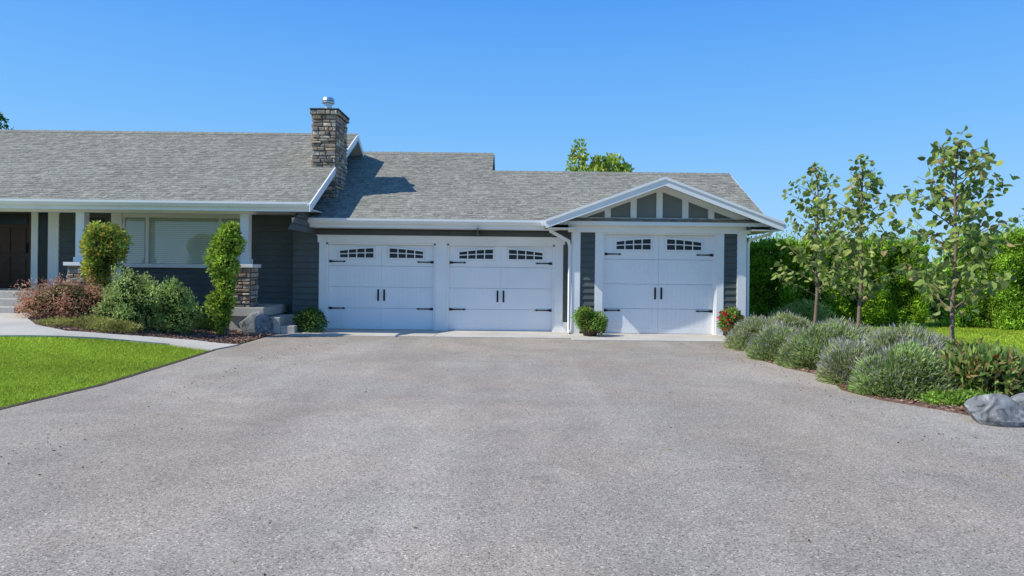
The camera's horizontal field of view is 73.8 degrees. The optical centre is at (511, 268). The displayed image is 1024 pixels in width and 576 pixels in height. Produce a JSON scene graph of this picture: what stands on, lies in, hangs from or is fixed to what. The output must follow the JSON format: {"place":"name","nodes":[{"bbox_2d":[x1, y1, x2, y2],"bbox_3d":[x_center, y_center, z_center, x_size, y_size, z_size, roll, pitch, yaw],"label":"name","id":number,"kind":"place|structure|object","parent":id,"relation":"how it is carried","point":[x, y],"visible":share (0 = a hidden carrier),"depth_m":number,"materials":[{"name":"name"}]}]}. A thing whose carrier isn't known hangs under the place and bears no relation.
{"place":"outdoors","nodes":[
{"label":"outdoors","id":0,"kind":"place"},
{"bbox_2d":[1,340,1016,575],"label":"fallen leaves","id":1,"kind":"object","parent":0,"point":[526,410],"visible":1,"depth_m":6.85,"materials":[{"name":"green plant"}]},
{"bbox_2d":[0,334,1023,575],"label":"asphalt driveway","id":2,"kind":"structure","parent":0,"point":[326,465],"depth_m":5.37,"materials":[{"name":"grey asphalt"}]},
{"bbox_2d":[0,282,1023,406],"bbox_3d":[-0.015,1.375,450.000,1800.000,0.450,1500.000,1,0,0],"label":"ground","id":3,"kind":"structure","parent":0,"point":[115,349],"depth_m":11.21,"materials":[{"name":"green plant"}]},
{"bbox_2d":[0,112,13,129],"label":"evergreen tree","id":4,"kind":"object","parent":3,"relation":"on","point":[2,118],"visible":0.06,"depth_m":28.15,"materials":[{"name":"green plant"}]},
{"bbox_2d":[0,335,208,406],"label":"lawn grass","id":5,"kind":"structure","parent":3,"relation":"on","point":[56,375],"depth_m":10.69,"materials":[{"name":"green plant"}]},
{"bbox_2d":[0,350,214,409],"bbox_3d":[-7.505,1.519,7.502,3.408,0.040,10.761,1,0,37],"label":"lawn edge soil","id":6,"kind":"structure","parent":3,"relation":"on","point":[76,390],"depth_m":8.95,"materials":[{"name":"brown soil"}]},
{"bbox_2d":[0,313,237,350],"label":"concrete walkway","id":7,"kind":"structure","parent":3,"relation":"on","point":[12,325],"depth_m":13.03,"materials":[{"name":"grey concrete"}]},
{"bbox_2d":[29,316,276,343],"bbox_3d":[-8.157,1.313,15.325,5.517,0.550,4.550,1,0,0],"label":"mulch bed","id":8,"kind":"object","parent":3,"relation":"on","point":[154,334],"visible":0.22,"depth_m":14.15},
{"bbox_2d":[7,273,112,319],"bbox_3d":[-9.439,0.608,14.409,2.029,1.113,1.806,1,0,34],"label":"red laceleaf maple","id":9,"kind":"object","parent":8,"relation":"on","point":[65,299],"visible":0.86,"depth_m":14.17,"materials":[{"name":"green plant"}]},
{"bbox_2d":[32,315,143,332],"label":"groundcover","id":10,"kind":"object","parent":8,"relation":"on","point":[87,324],"visible":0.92,"depth_m":13.56,"materials":[{"name":"green plant"}]},
{"bbox_2d":[78,220,133,311],"bbox_3d":[-8.957,0.033,15.062,1.159,2.212,0.968,1,0,0],"label":"yellow green bush","id":11,"kind":"object","parent":8,"relation":"on","point":[101,247],"visible":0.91,"depth_m":14.85,"materials":[{"name":"green plant"}]},
{"bbox_2d":[85,261,164,330],"bbox_3d":[-7.960,0.607,14.304,1.532,1.531,1.348,1,0,0],"label":"green shrub","id":12,"kind":"object","parent":8,"relation":"on","point":[131,294],"visible":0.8,"depth_m":14.05,"materials":[{"name":"green plant"}]},
{"bbox_2d":[148,275,205,333],"bbox_3d":[-7.149,0.787,14.454,1.198,1.299,0.990,1,0,0],"label":"green shrub","id":13,"kind":"object","parent":8,"relation":"on","point":[177,313],"visible":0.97,"depth_m":14.30,"materials":[{"name":"green plant"}]},
{"bbox_2d":[193,305,209,322],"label":"bedding plant","id":14,"kind":"object","parent":8,"relation":"on","point":[202,312],"visible":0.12,"depth_m":16.44,"materials":[{"name":"green plant"}]},
{"bbox_2d":[196,318,214,329],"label":"bedding plant","id":15,"kind":"object","parent":8,"relation":"on","point":[206,325],"visible":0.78,"depth_m":15.60,"materials":[{"name":"green plant"}]},
{"bbox_2d":[200,220,247,334],"bbox_3d":[-6.325,0.228,15.081,1.057,2.607,0.775,1,0,0],"label":"foliage","id":16,"kind":"object","parent":8,"relation":"on","point":[211,262],"visible":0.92,"depth_m":14.96,"materials":[{"name":"green plant"}]},
{"bbox_2d":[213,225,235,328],"bbox_3d":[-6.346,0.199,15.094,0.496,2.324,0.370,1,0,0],"label":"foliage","id":17,"kind":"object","parent":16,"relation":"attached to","point":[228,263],"visible":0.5,"depth_m":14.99,"materials":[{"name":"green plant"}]},
{"bbox_2d":[222,227,232,334],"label":"stems","id":18,"kind":"object","parent":8,"relation":"on","point":[226,331],"visible":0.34,"depth_m":15.08,"materials":[{"name":"brown plant"}]},
{"bbox_2d":[239,311,273,333],"bbox_3d":[-5.922,1.363,15.881,0.845,0.778,0.640,1,0,0],"label":"boulder","id":19,"kind":"object","parent":8,"relation":"on","point":[258,322],"visible":0.69,"depth_m":15.64,"materials":[{"name":"grey stone"}]},
{"bbox_2d":[292,306,330,332],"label":"dark green shrub","id":20,"kind":"object","parent":3,"relation":"on","point":[309,319],"visible":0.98,"depth_m":16.10,"materials":[{"name":"green plant"}]},
{"bbox_2d":[0,97,786,334],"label":"house with garage","id":21,"kind":"structure","parent":3,"relation":"on","point":[339,227],"depth_m":17.07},
{"bbox_2d":[0,212,30,287],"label":"front door","id":22,"kind":"structure","parent":21,"relation":"in","point":[15,264],"depth_m":17.42,"materials":[{"name":"brown wood"}]},
{"bbox_2d":[328,244,433,329],"bbox_3d":[-3.271,0.470,17.077,2.630,2.114,0.146,1,0,0],"label":"garage door","id":23,"kind":"structure","parent":21,"relation":"in","point":[371,286],"depth_m":17.08,"materials":[{"name":"paint"}]},
{"bbox_2d":[449,246,552,330],"bbox_3d":[-0.286,0.504,17.077,2.580,2.114,0.146,1,0,0],"label":"garage door","id":24,"kind":"structure","parent":21,"relation":"in","point":[493,288],"depth_m":17.08,"materials":[{"name":"paint"}]},
{"bbox_2d":[604,235,713,333],"bbox_3d":[3.591,0.393,16.757,2.690,2.424,0.146,1,0,0],"label":"garage door","id":25,"kind":"structure","parent":21,"relation":"in","point":[654,284],"depth_m":16.76,"materials":[{"name":"paint"}]},
{"bbox_2d":[29,314,967,413],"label":"bark chips","id":26,"kind":"object","parent":3,"relation":"on","point":[222,339],"visible":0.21,"depth_m":13.98,"materials":[{"name":"brown wood"}]},
{"bbox_2d":[288,329,725,341],"bbox_3d":[0.007,1.633,16.150,10.250,0.135,1.900,1,0,0],"label":"concrete apron","id":27,"kind":"object","parent":3,"relation":"on","point":[540,334],"visible":0.63,"depth_m":15.98,"materials":[{"name":"grey concrete"}]},
{"bbox_2d":[571,306,608,335],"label":"potted shrub","id":28,"kind":"object","parent":27,"relation":"on","point":[589,321],"visible":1,"depth_m":15.89,"materials":[{"name":"green plant"}]},
{"bbox_2d":[565,138,634,171],"bbox_3d":[3.363,-1.796,28.105,3.279,7.074,2.846,1,0,0],"label":"background tree","id":29,"kind":"object","parent":3,"relation":"on","point":[597,164],"visible":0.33,"depth_m":27.81,"materials":[{"name":"green plant"}]},
{"bbox_2d":[765,297,835,324],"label":"yellow green shrub","id":30,"kind":"object","parent":3,"relation":"on","point":[798,303],"visible":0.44,"depth_m":17.41,"materials":[{"name":"green plant"}]},
{"bbox_2d":[746,212,932,326],"bbox_3d":[9.344,-0.113,20.631,6.147,3.807,1.892,1,0,0],"label":"cedar hedge","id":31,"kind":"object","parent":3,"relation":"on","point":[900,301],"visible":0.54,"depth_m":20.02,"materials":[{"name":"green plant"}]},
{"bbox_2d":[758,358,969,415],"bbox_3d":[6.671,1.685,11.425,4.420,0.060,10.150,1,0,0],"label":"mulch bed","id":32,"kind":"object","parent":3,"relation":"on","point":[919,404],"visible":0.05,"depth_m":8.34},
{"bbox_2d":[716,307,747,337],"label":"potted flowers","id":33,"kind":"object","parent":32,"relation":"on","point":[728,317],"visible":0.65,"depth_m":15.81,"materials":[{"name":"green plant"}]},
{"bbox_2d":[722,312,786,351],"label":"lavender shrub","id":34,"kind":"object","parent":32,"relation":"on","point":[741,333],"visible":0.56,"depth_m":13.68,"materials":[{"name":"green plant"}]},
{"bbox_2d":[743,322,802,360],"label":"catmint shrub","id":35,"kind":"object","parent":32,"relation":"on","point":[767,343],"visible":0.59,"depth_m":12.19,"materials":[{"name":"green plant"}]},
{"bbox_2d":[766,309,812,329],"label":"lavender shrub","id":36,"kind":"object","parent":32,"relation":"on","point":[797,321],"visible":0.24,"depth_m":13.99,"materials":[{"name":"green plant"}]},
{"bbox_2d":[770,162,864,324],"bbox_3d":[5.929,-0.203,13.630,1.553,3.845,1.736,1,0,0],"label":"young tree","id":37,"kind":"object","parent":32,"relation":"on","point":[818,246],"visible":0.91,"depth_m":13.60,"materials":[{"name":"green plant"}]},
{"bbox_2d":[774,320,868,369],"bbox_3d":[5.286,1.475,11.374,1.745,1.291,1.374,1,0,0],"label":"catmint shrub","id":38,"kind":"object","parent":32,"relation":"on","point":[802,349],"visible":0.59,"depth_m":11.17,"materials":[{"name":"green plant"}]},
{"bbox_2d":[813,335,879,384],"bbox_3d":[4.958,1.497,9.854,1.178,1.089,1.089,1,0,0],"label":"lavender shrub","id":39,"kind":"object","parent":32,"relation":"on","point":[837,360],"visible":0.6,"depth_m":9.71,"materials":[{"name":"green plant"}]},
{"bbox_2d":[816,316,881,337],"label":"lavender shrub","id":40,"kind":"object","parent":32,"relation":"on","point":[851,323],"visible":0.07,"depth_m":12.14,"materials":[{"name":"green plant"}]},
{"bbox_2d":[811,154,905,325],"bbox_3d":[6.235,-0.158,12.170,1.421,3.763,1.501,1,0,42],"label":"young tree","id":41,"kind":"object","parent":32,"relation":"on","point":[860,283],"visible":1,"depth_m":12.14,"materials":[{"name":"green plant"}]},
{"bbox_2d":[845,336,959,399],"bbox_3d":[5.174,1.479,8.952,1.545,1.207,1.211,1,0,0],"label":"catmint shrub","id":42,"kind":"object","parent":32,"relation":"on","point":[909,369],"visible":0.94,"depth_m":8.66,"materials":[{"name":"green plant"}]},
{"bbox_2d":[861,322,950,358],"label":"lavender shrub","id":43,"kind":"object","parent":32,"relation":"on","point":[891,336],"visible":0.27,"depth_m":9.62,"materials":[{"name":"green plant"}]},
{"bbox_2d":[895,319,931,333],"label":"green shrub","id":44,"kind":"object","parent":32,"relation":"on","point":[914,324],"visible":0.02,"depth_m":11.41,"materials":[{"name":"green plant"}]},
{"bbox_2d":[926,329,957,354],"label":"lavender shrub","id":45,"kind":"object","parent":32,"relation":"on","point":[942,340],"visible":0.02,"depth_m":10.22,"materials":[{"name":"green plant"}]},
{"bbox_2d":[877,125,1023,340],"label":"young tree","id":46,"kind":"object","parent":32,"relation":"on","point":[951,157],"visible":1,"depth_m":10.22,"materials":[{"name":"green plant"}]},
{"bbox_2d":[917,388,993,406],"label":"groundcover","id":47,"kind":"object","parent":32,"relation":"on","point":[965,394],"visible":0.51,"depth_m":8.23,"materials":[{"name":"green plant"}]},
{"bbox_2d":[938,337,1023,396],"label":"rhododendron shrub","id":48,"kind":"object","parent":32,"relation":"on","point":[995,368],"visible":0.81,"depth_m":8.34,"materials":[{"name":"green plant"}]},
{"bbox_2d":[964,393,1023,427],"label":"boulder","id":49,"kind":"object","parent":32,"relation":"on","point":[998,410],"visible":0.8,"depth_m":7.18,"materials":[{"name":"grey stone"}]},
{"bbox_2d":[1010,393,1023,406],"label":"boulder","id":50,"kind":"object","parent":32,"relation":"on","point":[1018,398],"visible":0.22,"depth_m":7.53,"materials":[{"name":"grey stone"}]},
{"bbox_2d":[926,254,949,281],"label":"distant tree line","id":51,"kind":"object","parent":3,"relation":"on","point":[934,259],"visible":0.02,"depth_m":108.69,"materials":[{"name":"green plant"}]},
{"bbox_2d":[920,288,957,325],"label":"ornamental shrub","id":52,"kind":"object","parent":3,"relation":"on","point":[934,310],"visible":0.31,"depth_m":20.63,"materials":[{"name":"green plant"}]},
{"bbox_2d":[940,200,1023,329],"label":"cedar hedge","id":53,"kind":"object","parent":3,"relation":"on","point":[1003,308],"visible":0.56,"depth_m":19.72,"materials":[{"name":"green plant"}]},
{"bbox_2d":[0,0,1023,261],"label":"sky","id":54,"kind":"structure","parent":0,"point":[758,93],"materials":[{"name":"blue"}]},
{"bbox_2d":[862,317,1023,353],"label":"lawn grass","id":55,"kind":"structure","parent":0,"point":[1002,333],"depth_m":17.89,"materials":[{"name":"green plant"}]}
]}

